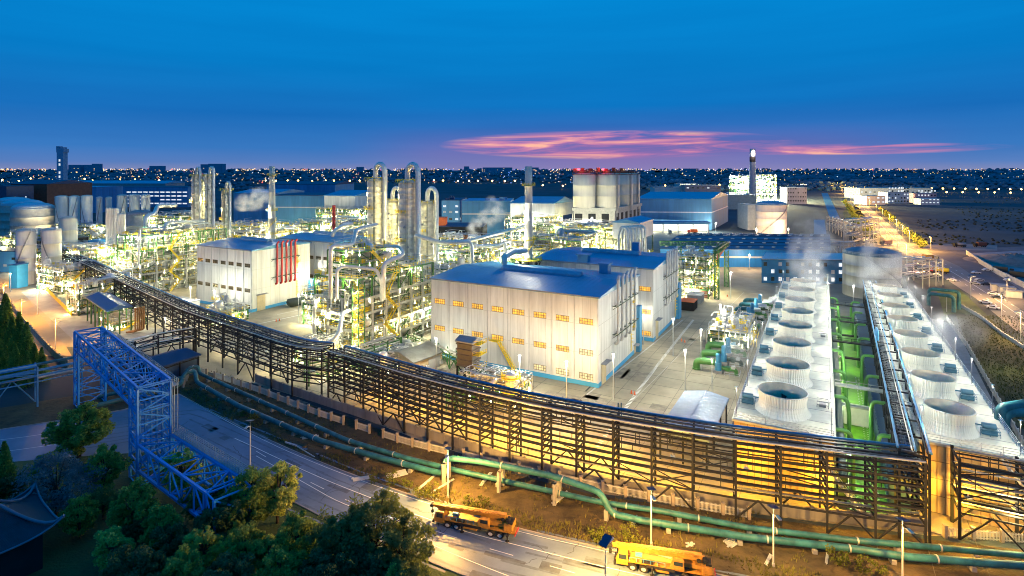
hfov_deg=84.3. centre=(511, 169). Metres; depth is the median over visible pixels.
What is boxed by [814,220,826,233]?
canal basin
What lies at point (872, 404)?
riser pipe
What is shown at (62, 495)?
shrub
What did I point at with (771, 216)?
storage tank
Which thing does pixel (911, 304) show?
fan motor
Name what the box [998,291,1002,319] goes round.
street lamp
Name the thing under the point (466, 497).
bush
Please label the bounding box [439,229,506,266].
process unit
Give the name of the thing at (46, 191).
brown hall
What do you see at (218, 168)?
tower block
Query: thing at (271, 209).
chimney
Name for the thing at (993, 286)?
site hut
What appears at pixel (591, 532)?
bush
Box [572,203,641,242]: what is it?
silo support
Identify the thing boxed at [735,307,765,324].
pump set
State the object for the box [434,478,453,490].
debris sheets
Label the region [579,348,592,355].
window
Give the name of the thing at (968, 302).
verge lawn
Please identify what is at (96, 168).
tower block
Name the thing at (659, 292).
production hall
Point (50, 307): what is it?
pale apron
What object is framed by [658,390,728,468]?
pump canopy
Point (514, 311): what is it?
window
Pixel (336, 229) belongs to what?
silver duct
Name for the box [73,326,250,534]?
truss bridge
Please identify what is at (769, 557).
debris sheets
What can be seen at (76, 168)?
tower block
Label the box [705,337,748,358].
pump set
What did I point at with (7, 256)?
blue workshop
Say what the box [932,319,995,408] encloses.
service path
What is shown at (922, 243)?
street tree
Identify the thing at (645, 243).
arched pipe
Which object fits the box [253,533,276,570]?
broadleaf tree
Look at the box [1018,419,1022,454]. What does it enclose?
deck lamp
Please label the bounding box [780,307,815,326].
fan stack
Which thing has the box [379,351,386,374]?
upright vessel
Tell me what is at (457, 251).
process unit
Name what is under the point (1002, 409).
teal riser
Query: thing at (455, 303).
window
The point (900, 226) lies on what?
street tree
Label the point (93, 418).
broadleaf tree
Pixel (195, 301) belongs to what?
valve house
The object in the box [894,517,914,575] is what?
street lamp
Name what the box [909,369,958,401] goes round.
fan stack
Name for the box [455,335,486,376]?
filter house
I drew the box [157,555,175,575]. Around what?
broadleaf tree
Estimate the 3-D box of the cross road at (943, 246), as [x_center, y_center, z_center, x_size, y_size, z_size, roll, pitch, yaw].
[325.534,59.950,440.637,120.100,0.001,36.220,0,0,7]
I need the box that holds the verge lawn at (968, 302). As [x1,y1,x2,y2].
[937,288,986,314]
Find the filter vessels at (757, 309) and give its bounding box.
[754,305,761,311]
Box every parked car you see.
[979,300,991,303]
[986,305,999,309]
[987,291,998,294]
[991,295,1004,298]
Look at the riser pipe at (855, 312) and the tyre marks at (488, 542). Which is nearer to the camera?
the tyre marks at (488, 542)
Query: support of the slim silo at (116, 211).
on the plant yard at (746, 281)
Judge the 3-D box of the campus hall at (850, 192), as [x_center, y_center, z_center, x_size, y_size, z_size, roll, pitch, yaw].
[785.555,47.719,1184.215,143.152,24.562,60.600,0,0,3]
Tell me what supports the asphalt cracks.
on the road at (15, 443)
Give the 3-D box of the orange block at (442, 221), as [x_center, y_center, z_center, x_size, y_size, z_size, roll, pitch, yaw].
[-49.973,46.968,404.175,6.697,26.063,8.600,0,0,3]
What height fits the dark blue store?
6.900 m
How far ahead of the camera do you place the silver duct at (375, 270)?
176.16 m
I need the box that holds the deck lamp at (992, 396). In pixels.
[990,384,994,413]
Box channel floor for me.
[835,316,902,513]
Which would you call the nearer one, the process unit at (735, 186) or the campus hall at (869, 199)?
the campus hall at (869, 199)
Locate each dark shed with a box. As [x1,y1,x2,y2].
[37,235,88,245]
[439,222,486,244]
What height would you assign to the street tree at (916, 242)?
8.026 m
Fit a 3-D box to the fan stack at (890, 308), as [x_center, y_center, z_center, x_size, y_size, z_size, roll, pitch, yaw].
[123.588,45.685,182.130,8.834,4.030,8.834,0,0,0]
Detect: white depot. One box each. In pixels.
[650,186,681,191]
[674,183,698,186]
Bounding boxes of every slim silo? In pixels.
[105,207,109,243]
[109,207,111,240]
[111,208,113,239]
[114,208,118,244]
[117,213,120,241]
[120,213,125,245]
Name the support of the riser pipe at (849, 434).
on the channel floor
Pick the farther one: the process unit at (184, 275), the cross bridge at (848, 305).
the process unit at (184, 275)
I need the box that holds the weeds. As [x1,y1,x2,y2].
[178,371,821,575]
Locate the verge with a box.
[0,374,1023,575]
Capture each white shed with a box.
[323,190,366,220]
[510,196,573,246]
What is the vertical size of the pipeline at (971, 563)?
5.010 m
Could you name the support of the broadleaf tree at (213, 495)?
on the bank
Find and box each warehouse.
[234,189,304,223]
[266,181,353,191]
[275,192,343,223]
[640,192,727,229]
[659,233,830,266]
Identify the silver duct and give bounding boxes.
[121,227,162,272]
[143,203,176,226]
[163,219,204,242]
[309,337,320,355]
[321,308,351,345]
[328,223,377,298]
[330,222,352,236]
[335,265,383,301]
[347,244,404,298]
[414,233,473,262]
[437,225,524,244]
[473,242,506,253]
[501,248,527,264]
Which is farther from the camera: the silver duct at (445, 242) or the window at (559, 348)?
the silver duct at (445, 242)
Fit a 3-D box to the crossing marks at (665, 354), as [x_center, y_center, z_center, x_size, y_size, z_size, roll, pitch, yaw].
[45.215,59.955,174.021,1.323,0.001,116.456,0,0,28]
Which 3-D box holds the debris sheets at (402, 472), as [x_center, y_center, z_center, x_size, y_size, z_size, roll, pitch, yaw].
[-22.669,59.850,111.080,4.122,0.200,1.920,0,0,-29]
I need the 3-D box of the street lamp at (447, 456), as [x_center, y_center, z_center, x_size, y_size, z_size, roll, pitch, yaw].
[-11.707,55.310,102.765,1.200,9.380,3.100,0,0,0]
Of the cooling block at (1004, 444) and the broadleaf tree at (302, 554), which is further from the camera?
the cooling block at (1004, 444)
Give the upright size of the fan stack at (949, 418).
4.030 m
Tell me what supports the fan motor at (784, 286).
on the cooling block at (818, 422)
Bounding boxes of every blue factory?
[442,195,465,221]
[462,197,513,242]
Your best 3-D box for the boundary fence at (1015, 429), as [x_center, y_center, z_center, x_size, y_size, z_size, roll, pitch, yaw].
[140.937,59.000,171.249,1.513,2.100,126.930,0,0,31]
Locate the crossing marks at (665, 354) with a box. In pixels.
[596,320,693,446]
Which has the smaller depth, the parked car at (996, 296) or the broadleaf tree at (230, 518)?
the broadleaf tree at (230, 518)
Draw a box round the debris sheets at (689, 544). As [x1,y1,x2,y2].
[685,542,694,546]
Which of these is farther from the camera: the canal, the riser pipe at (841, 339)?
the canal
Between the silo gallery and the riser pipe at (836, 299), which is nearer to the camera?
the riser pipe at (836, 299)
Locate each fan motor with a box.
[740,392,758,406]
[752,365,766,375]
[759,344,772,353]
[764,327,777,335]
[769,313,781,320]
[775,302,785,308]
[778,292,786,297]
[781,283,790,288]
[900,292,908,297]
[903,301,914,307]
[910,313,923,320]
[918,326,931,334]
[927,343,944,352]
[940,363,958,373]
[955,388,976,400]
[975,422,1000,436]
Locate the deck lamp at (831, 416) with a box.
[830,402,833,433]
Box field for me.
[956,313,1023,428]
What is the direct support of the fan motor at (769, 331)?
on the cooling block at (818, 422)
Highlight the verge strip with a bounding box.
[843,203,879,242]
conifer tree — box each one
[0,293,15,354]
[0,338,9,381]
[0,441,18,503]
[1,343,22,386]
[2,316,15,359]
[3,311,24,362]
[15,351,33,388]
[18,322,33,370]
[29,343,38,363]
[32,347,52,383]
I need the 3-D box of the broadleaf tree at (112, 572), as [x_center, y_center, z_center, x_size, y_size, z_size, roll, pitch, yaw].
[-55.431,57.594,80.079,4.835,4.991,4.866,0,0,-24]
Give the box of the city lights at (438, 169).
[1,168,1018,183]
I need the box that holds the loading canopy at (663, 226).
[653,221,709,232]
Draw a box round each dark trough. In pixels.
[830,300,846,509]
[852,303,915,510]
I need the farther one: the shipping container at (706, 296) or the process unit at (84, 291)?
the shipping container at (706, 296)
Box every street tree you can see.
[863,227,871,235]
[898,222,906,229]
[912,233,921,241]
[915,236,924,244]
[918,238,927,247]
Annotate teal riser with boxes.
[994,399,1023,426]
[1006,408,1023,429]
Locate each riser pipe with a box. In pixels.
[830,297,838,327]
[830,307,840,338]
[831,318,841,354]
[831,332,843,369]
[832,348,845,392]
[833,369,847,401]
[834,394,850,446]
[836,427,855,490]
[849,301,859,324]
[852,311,862,334]
[853,323,865,350]
[856,337,869,367]
[859,354,873,385]
[864,375,878,405]
[868,400,884,440]
[875,433,890,478]
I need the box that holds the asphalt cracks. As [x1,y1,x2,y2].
[180,409,619,575]
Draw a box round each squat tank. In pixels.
[58,216,77,244]
[126,210,152,243]
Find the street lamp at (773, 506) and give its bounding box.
[767,504,781,566]
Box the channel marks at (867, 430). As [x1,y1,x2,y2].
[855,377,880,506]
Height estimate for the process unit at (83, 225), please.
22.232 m
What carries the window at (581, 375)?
in the production hall at (545, 321)
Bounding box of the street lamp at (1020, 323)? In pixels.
[1014,308,1023,340]
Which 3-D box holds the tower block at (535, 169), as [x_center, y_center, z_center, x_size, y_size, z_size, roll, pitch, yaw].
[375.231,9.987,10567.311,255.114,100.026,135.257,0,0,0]
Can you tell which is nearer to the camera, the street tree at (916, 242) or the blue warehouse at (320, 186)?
the street tree at (916, 242)
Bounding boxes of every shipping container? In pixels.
[681,297,697,310]
[686,291,704,303]
[695,286,710,298]
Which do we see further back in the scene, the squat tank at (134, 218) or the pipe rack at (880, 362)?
the squat tank at (134, 218)
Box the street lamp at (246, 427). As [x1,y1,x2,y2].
[244,420,253,464]
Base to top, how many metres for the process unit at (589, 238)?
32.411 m
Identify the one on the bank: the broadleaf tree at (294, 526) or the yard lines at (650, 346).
the broadleaf tree at (294, 526)
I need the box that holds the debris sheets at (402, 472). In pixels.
[387,469,407,477]
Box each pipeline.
[97,365,1023,558]
[97,369,1023,572]
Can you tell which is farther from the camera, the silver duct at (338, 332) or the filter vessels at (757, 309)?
the filter vessels at (757, 309)
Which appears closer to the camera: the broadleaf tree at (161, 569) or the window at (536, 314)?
the broadleaf tree at (161, 569)
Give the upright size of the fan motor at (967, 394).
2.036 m
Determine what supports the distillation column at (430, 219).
on the plant yard at (746, 281)
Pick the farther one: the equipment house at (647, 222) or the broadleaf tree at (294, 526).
the equipment house at (647, 222)
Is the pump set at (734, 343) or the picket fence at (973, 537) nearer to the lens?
the picket fence at (973, 537)
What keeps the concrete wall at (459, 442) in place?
on the plant yard at (746, 281)
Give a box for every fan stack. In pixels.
[755,381,811,421]
[763,356,812,388]
[770,336,814,362]
[775,320,814,342]
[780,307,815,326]
[785,296,816,313]
[788,286,816,301]
[790,278,817,292]
[872,283,897,296]
[875,292,903,306]
[880,302,909,317]
[885,314,918,332]
[891,329,929,349]
[901,347,943,372]
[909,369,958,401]
[922,398,979,439]
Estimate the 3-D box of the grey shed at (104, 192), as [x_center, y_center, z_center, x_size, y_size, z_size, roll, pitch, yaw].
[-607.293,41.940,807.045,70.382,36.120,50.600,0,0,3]
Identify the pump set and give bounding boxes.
[692,353,740,376]
[700,345,745,367]
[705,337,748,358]
[711,334,752,351]
[734,303,768,317]
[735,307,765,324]
[738,298,769,312]
[743,294,772,307]
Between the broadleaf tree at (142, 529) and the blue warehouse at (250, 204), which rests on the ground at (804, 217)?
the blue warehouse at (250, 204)
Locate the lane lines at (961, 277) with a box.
[861,205,1023,324]
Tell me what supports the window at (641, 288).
in the production hall at (659, 292)
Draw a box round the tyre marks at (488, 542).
[87,408,748,575]
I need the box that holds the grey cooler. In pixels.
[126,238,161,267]
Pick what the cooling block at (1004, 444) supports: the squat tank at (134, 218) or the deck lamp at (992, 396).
the deck lamp at (992, 396)
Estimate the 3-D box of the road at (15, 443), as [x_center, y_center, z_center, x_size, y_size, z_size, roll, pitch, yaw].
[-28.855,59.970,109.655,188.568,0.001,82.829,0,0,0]
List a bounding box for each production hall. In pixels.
[195,236,319,311]
[278,230,366,285]
[429,261,641,387]
[533,242,680,341]
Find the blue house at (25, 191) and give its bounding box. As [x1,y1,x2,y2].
[0,185,33,198]
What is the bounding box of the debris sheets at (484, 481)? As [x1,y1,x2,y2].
[479,472,491,485]
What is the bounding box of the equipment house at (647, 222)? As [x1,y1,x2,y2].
[612,215,653,251]
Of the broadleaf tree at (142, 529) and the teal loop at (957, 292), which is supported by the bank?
the broadleaf tree at (142, 529)
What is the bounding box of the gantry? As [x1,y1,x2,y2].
[660,241,729,299]
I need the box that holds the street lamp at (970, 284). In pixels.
[969,274,975,298]
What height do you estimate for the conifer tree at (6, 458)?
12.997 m
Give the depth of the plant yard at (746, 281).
160.02 m
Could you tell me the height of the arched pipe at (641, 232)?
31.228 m
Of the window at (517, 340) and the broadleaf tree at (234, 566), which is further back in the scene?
the window at (517, 340)
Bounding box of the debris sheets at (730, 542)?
[723,538,737,547]
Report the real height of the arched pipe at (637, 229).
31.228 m
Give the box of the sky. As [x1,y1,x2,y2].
[0,0,1023,170]
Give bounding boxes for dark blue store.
[132,348,200,385]
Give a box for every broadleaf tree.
[0,469,29,503]
[28,451,58,480]
[41,400,115,457]
[57,492,100,538]
[83,443,133,491]
[85,483,119,519]
[91,525,135,571]
[98,542,165,575]
[105,476,161,537]
[107,559,128,575]
[136,516,163,543]
[137,504,183,550]
[149,521,188,561]
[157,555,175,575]
[158,447,202,496]
[159,544,206,575]
[177,484,211,520]
[182,525,223,566]
[192,495,246,540]
[199,551,255,575]
[207,533,233,570]
[208,479,225,503]
[217,476,234,494]
[218,520,267,573]
[220,500,246,529]
[221,464,274,520]
[224,520,255,539]
[231,504,261,526]
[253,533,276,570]
[253,543,300,575]
[257,460,302,523]
[268,544,299,566]
[272,509,319,558]
[279,549,313,574]
[294,547,349,575]
[302,555,339,575]
[305,502,375,570]
[340,487,413,558]
[340,542,392,575]
[370,513,437,574]
[385,561,407,575]
[389,549,431,575]
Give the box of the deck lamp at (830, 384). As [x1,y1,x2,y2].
[829,371,831,398]
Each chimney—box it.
[265,166,277,238]
[515,166,541,264]
[749,149,756,201]
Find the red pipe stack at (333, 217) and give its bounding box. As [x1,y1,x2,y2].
[332,205,335,230]
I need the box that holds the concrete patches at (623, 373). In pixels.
[256,316,705,414]
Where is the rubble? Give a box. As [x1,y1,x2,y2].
[182,379,818,574]
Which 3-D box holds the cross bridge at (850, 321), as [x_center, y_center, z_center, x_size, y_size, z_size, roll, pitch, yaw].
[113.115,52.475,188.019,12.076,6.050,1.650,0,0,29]
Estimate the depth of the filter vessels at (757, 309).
235.72 m
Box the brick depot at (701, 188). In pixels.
[680,184,720,191]
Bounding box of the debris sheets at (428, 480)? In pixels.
[418,475,435,489]
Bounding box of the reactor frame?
[201,230,254,239]
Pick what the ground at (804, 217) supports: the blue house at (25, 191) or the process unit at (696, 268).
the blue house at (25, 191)
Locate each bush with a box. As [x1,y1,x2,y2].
[248,412,260,420]
[368,473,378,483]
[384,469,401,486]
[401,478,413,487]
[412,486,427,499]
[423,480,440,497]
[461,493,479,507]
[477,494,489,505]
[588,528,602,542]
[595,524,615,547]
[618,521,642,542]
[825,543,850,568]
[854,553,873,574]
[872,562,889,575]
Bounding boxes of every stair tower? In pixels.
[314,268,327,331]
[352,281,364,347]
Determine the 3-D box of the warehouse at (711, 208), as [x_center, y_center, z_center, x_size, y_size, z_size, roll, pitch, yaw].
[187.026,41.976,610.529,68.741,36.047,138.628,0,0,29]
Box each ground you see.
[0,171,1023,549]
[927,246,1023,311]
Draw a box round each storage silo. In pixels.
[572,170,596,207]
[596,170,620,216]
[615,170,633,213]
[626,170,639,211]
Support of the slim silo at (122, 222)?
on the plant yard at (746, 281)
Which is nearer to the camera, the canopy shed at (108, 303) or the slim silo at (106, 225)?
the canopy shed at (108, 303)
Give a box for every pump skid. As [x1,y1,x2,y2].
[97,309,148,330]
[202,292,249,325]
[289,329,354,371]
[358,338,415,373]
[458,361,534,410]
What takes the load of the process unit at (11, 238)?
on the plant yard at (746, 281)
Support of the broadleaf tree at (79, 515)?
on the bank
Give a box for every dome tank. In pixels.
[0,197,28,203]
[0,199,43,243]
[10,202,54,241]
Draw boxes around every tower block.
[68,165,83,172]
[84,165,91,171]
[92,164,102,172]
[149,166,165,171]
[201,164,211,172]
[217,164,220,172]
[221,164,225,172]
[356,167,363,172]
[464,166,468,172]
[483,167,511,172]
[532,167,538,172]
[683,168,698,171]
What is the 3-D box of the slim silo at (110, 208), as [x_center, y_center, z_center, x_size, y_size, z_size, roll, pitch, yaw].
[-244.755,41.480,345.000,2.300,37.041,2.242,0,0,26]
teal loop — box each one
[927,288,960,309]
[927,292,955,312]
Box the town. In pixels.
[0,170,1023,183]
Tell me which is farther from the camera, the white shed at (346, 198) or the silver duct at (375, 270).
the white shed at (346, 198)
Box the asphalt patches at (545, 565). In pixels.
[201,417,607,575]
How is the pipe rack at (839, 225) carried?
on the verge strip
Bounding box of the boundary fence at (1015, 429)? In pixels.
[946,315,1023,446]
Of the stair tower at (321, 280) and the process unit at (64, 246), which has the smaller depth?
the stair tower at (321, 280)
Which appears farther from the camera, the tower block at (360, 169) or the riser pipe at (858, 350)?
the tower block at (360, 169)
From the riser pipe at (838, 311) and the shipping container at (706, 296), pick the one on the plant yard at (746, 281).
the shipping container at (706, 296)
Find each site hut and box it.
[989,283,1008,290]
[997,285,1016,293]
[1002,288,1022,297]
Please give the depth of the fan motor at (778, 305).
194.35 m
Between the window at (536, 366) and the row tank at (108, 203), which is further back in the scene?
the row tank at (108, 203)
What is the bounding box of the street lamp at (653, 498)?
[646,487,655,544]
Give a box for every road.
[0,278,71,355]
[0,394,717,575]
[840,186,1023,336]
[853,243,996,250]
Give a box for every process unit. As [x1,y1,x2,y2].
[0,228,89,247]
[8,227,42,234]
[15,240,98,274]
[36,256,102,293]
[55,221,104,233]
[66,238,122,270]
[66,269,141,315]
[78,240,101,258]
[81,229,104,239]
[95,228,181,243]
[98,262,175,286]
[104,242,135,265]
[116,220,227,292]
[121,240,181,264]
[143,210,190,250]
[215,219,288,233]
[231,224,313,238]
[267,221,321,233]
[298,215,366,231]
[301,274,347,325]
[312,252,434,356]
[316,205,366,227]
[327,235,397,276]
[331,224,366,235]
[412,254,466,326]
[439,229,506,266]
[439,235,510,265]
[504,212,562,250]
[509,240,575,263]
[522,225,601,263]
[536,218,604,242]
[574,220,623,248]
[678,245,717,298]
[729,175,748,192]
[747,174,776,200]
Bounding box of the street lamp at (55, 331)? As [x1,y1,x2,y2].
[51,318,61,348]
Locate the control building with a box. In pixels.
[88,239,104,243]
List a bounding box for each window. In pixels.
[435,298,444,303]
[435,325,444,330]
[453,301,463,306]
[453,328,463,334]
[472,303,482,309]
[472,331,482,337]
[492,306,502,312]
[492,334,502,340]
[512,309,523,315]
[512,337,523,344]
[534,312,545,318]
[534,341,545,347]
[534,364,545,370]
[556,315,568,321]
[556,345,568,351]
[556,368,568,375]
[579,318,592,324]
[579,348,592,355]
[579,372,592,379]
[639,286,650,291]
[642,309,650,314]
[642,330,650,335]
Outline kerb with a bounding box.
[0,393,727,575]
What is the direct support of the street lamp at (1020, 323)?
on the ground at (804, 217)
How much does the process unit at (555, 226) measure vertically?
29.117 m
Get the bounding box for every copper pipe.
[126,308,135,332]
[130,307,140,330]
[135,307,138,331]
[139,306,142,330]
[142,306,144,329]
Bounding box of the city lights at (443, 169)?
[2,168,1023,184]
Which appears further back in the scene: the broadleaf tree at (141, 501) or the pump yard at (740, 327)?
the pump yard at (740, 327)
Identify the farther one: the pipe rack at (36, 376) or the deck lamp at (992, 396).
the pipe rack at (36, 376)
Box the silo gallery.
[573,168,622,171]
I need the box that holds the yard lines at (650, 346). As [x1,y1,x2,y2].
[587,293,742,394]
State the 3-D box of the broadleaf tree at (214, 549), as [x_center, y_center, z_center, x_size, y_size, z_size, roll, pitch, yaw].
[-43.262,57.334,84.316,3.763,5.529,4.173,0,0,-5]
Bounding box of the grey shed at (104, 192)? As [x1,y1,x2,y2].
[92,186,122,212]
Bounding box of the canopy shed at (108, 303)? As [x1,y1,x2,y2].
[86,292,132,336]
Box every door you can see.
[257,293,267,310]
[428,355,439,368]
[601,359,611,384]
[633,343,639,353]
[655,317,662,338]
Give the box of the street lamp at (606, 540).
[598,534,613,575]
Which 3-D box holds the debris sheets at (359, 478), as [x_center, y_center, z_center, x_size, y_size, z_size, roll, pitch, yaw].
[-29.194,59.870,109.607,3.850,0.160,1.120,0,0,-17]
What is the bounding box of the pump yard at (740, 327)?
[706,305,758,351]
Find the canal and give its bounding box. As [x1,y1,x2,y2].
[821,193,839,217]
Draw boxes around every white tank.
[15,228,36,284]
[40,227,61,282]
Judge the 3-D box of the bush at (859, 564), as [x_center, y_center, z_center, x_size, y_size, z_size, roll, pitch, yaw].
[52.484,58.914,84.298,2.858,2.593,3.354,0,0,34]
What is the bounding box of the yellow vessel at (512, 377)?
[501,369,520,394]
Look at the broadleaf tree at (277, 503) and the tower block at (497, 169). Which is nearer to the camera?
the broadleaf tree at (277, 503)
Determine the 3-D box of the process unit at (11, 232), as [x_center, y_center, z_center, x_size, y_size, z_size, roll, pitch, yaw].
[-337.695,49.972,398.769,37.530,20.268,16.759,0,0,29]
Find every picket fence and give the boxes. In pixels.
[199,365,751,519]
[942,523,1023,542]
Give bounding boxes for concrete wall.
[0,288,68,367]
[46,287,71,315]
[255,373,927,530]
[961,304,1023,348]
[966,250,1023,287]
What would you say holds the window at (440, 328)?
in the production hall at (545, 321)
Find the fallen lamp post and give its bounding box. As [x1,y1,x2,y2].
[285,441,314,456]
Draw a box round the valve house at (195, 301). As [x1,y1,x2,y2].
[167,296,200,314]
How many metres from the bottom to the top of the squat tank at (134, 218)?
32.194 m
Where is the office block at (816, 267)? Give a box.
[761,253,841,283]
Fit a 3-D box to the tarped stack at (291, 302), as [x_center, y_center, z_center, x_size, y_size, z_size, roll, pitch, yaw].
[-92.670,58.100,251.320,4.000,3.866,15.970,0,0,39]
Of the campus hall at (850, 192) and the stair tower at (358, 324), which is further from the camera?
the campus hall at (850, 192)
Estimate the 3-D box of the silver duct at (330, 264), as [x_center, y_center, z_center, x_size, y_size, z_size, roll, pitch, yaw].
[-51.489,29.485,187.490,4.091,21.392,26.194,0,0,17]
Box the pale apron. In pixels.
[22,291,178,348]
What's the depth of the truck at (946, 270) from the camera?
325.81 m
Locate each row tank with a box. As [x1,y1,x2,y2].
[54,195,68,227]
[69,195,79,223]
[80,195,92,223]
[96,196,101,224]
[105,196,111,208]
[117,194,127,213]
[128,194,139,211]
[141,194,150,210]
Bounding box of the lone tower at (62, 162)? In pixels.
[56,146,68,179]
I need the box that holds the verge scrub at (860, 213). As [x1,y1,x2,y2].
[851,204,879,242]
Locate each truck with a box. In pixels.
[430,502,518,542]
[608,541,715,575]
[687,229,697,232]
[880,240,892,244]
[921,254,938,258]
[930,267,949,273]
[952,243,965,246]
[973,242,986,246]
[992,266,1013,272]
[1009,270,1023,277]
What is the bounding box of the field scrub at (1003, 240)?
[917,196,1023,244]
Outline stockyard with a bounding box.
[972,251,1023,291]
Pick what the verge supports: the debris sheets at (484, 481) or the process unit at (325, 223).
the debris sheets at (484, 481)
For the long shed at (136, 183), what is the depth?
1110.87 m
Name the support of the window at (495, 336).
in the production hall at (545, 321)
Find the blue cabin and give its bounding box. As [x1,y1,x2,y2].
[8,263,28,288]
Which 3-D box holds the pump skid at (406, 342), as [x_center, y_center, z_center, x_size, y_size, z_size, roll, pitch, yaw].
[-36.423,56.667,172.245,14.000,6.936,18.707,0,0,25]
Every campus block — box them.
[878,187,909,203]
[909,190,936,202]
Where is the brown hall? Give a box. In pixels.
[11,180,91,221]
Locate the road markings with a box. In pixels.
[1,400,643,575]
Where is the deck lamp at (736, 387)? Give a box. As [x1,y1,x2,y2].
[735,386,738,415]
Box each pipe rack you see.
[0,356,82,406]
[62,248,334,396]
[107,326,196,381]
[304,334,401,386]
[327,345,926,542]
[407,333,486,376]
[446,368,487,412]
[827,216,859,243]
[830,241,854,252]
[863,280,932,543]
[950,444,1023,551]
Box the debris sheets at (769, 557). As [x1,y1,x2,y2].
[764,553,771,565]
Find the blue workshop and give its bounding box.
[0,245,40,271]
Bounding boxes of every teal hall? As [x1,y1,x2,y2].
[725,192,755,208]
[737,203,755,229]
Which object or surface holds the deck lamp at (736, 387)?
on the cooling block at (818, 422)
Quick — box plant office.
[780,184,806,203]
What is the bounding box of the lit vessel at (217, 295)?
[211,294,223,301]
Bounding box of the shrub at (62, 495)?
[8,448,107,515]
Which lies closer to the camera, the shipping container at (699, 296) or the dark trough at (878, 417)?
the dark trough at (878, 417)
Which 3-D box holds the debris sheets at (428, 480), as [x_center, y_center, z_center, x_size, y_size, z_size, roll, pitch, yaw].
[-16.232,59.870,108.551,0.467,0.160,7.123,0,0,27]
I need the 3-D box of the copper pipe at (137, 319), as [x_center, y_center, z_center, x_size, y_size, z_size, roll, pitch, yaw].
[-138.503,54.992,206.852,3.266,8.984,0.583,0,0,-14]
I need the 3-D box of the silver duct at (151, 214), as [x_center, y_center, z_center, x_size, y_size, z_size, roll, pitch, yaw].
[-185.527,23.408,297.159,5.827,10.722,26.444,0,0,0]
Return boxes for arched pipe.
[617,226,628,249]
[621,226,632,250]
[624,225,635,249]
[629,225,639,249]
[632,225,642,251]
[636,225,646,251]
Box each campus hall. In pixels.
[844,187,931,197]
[854,195,884,204]
[913,198,939,204]
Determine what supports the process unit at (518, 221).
on the plant yard at (746, 281)
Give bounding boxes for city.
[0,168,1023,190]
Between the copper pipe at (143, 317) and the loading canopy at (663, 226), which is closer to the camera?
the copper pipe at (143, 317)
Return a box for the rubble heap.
[962,253,1023,267]
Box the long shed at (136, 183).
[77,180,184,185]
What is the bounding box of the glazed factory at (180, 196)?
[123,186,190,206]
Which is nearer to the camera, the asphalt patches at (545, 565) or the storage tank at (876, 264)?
the asphalt patches at (545, 565)
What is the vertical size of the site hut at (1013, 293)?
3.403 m
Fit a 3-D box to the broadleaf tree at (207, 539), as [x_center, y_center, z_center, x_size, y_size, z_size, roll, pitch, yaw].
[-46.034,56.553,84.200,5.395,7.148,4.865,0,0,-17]
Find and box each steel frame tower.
[843,216,878,247]
[902,255,942,287]
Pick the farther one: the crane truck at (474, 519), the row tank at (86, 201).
the row tank at (86, 201)
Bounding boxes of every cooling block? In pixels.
[732,278,860,510]
[865,284,1023,532]
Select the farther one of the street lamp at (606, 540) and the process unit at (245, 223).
the process unit at (245, 223)
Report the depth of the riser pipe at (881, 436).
108.55 m
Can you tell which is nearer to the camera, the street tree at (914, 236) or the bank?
the bank
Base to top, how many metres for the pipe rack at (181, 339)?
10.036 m
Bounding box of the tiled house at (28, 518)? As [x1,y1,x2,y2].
[0,482,64,575]
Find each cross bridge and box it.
[830,301,865,319]
[831,317,873,337]
[832,336,880,360]
[834,379,895,427]
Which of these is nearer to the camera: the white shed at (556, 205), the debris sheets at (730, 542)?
the debris sheets at (730, 542)
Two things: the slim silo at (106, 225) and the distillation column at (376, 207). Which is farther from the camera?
the slim silo at (106, 225)
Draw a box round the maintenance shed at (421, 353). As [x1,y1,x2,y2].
[386,341,442,373]
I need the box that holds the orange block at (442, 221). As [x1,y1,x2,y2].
[439,217,446,225]
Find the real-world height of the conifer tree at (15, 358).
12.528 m
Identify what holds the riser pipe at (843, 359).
on the channel floor
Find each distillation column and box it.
[189,166,201,258]
[201,173,206,234]
[202,166,216,239]
[219,181,231,237]
[364,162,386,274]
[387,186,397,254]
[395,162,420,314]
[421,186,438,298]
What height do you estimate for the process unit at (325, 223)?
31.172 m
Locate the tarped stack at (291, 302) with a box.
[286,295,310,306]
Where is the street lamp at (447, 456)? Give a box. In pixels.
[444,447,451,497]
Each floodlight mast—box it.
[297,294,299,322]
[435,337,437,369]
[565,361,567,402]
[611,353,614,400]
[642,314,644,344]
[683,349,686,390]
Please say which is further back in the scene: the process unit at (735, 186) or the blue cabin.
the process unit at (735, 186)
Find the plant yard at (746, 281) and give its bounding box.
[0,223,1023,537]
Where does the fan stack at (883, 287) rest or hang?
on the cooling block at (1004, 444)
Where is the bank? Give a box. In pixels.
[7,451,461,575]
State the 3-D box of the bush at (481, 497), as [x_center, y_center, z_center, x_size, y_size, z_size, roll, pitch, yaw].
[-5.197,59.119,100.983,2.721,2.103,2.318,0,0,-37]
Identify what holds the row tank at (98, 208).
on the plant yard at (746, 281)
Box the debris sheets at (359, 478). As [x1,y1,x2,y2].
[351,475,370,481]
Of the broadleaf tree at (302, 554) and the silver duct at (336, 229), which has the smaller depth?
the broadleaf tree at (302, 554)
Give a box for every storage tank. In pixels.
[756,200,787,233]
[842,246,902,298]

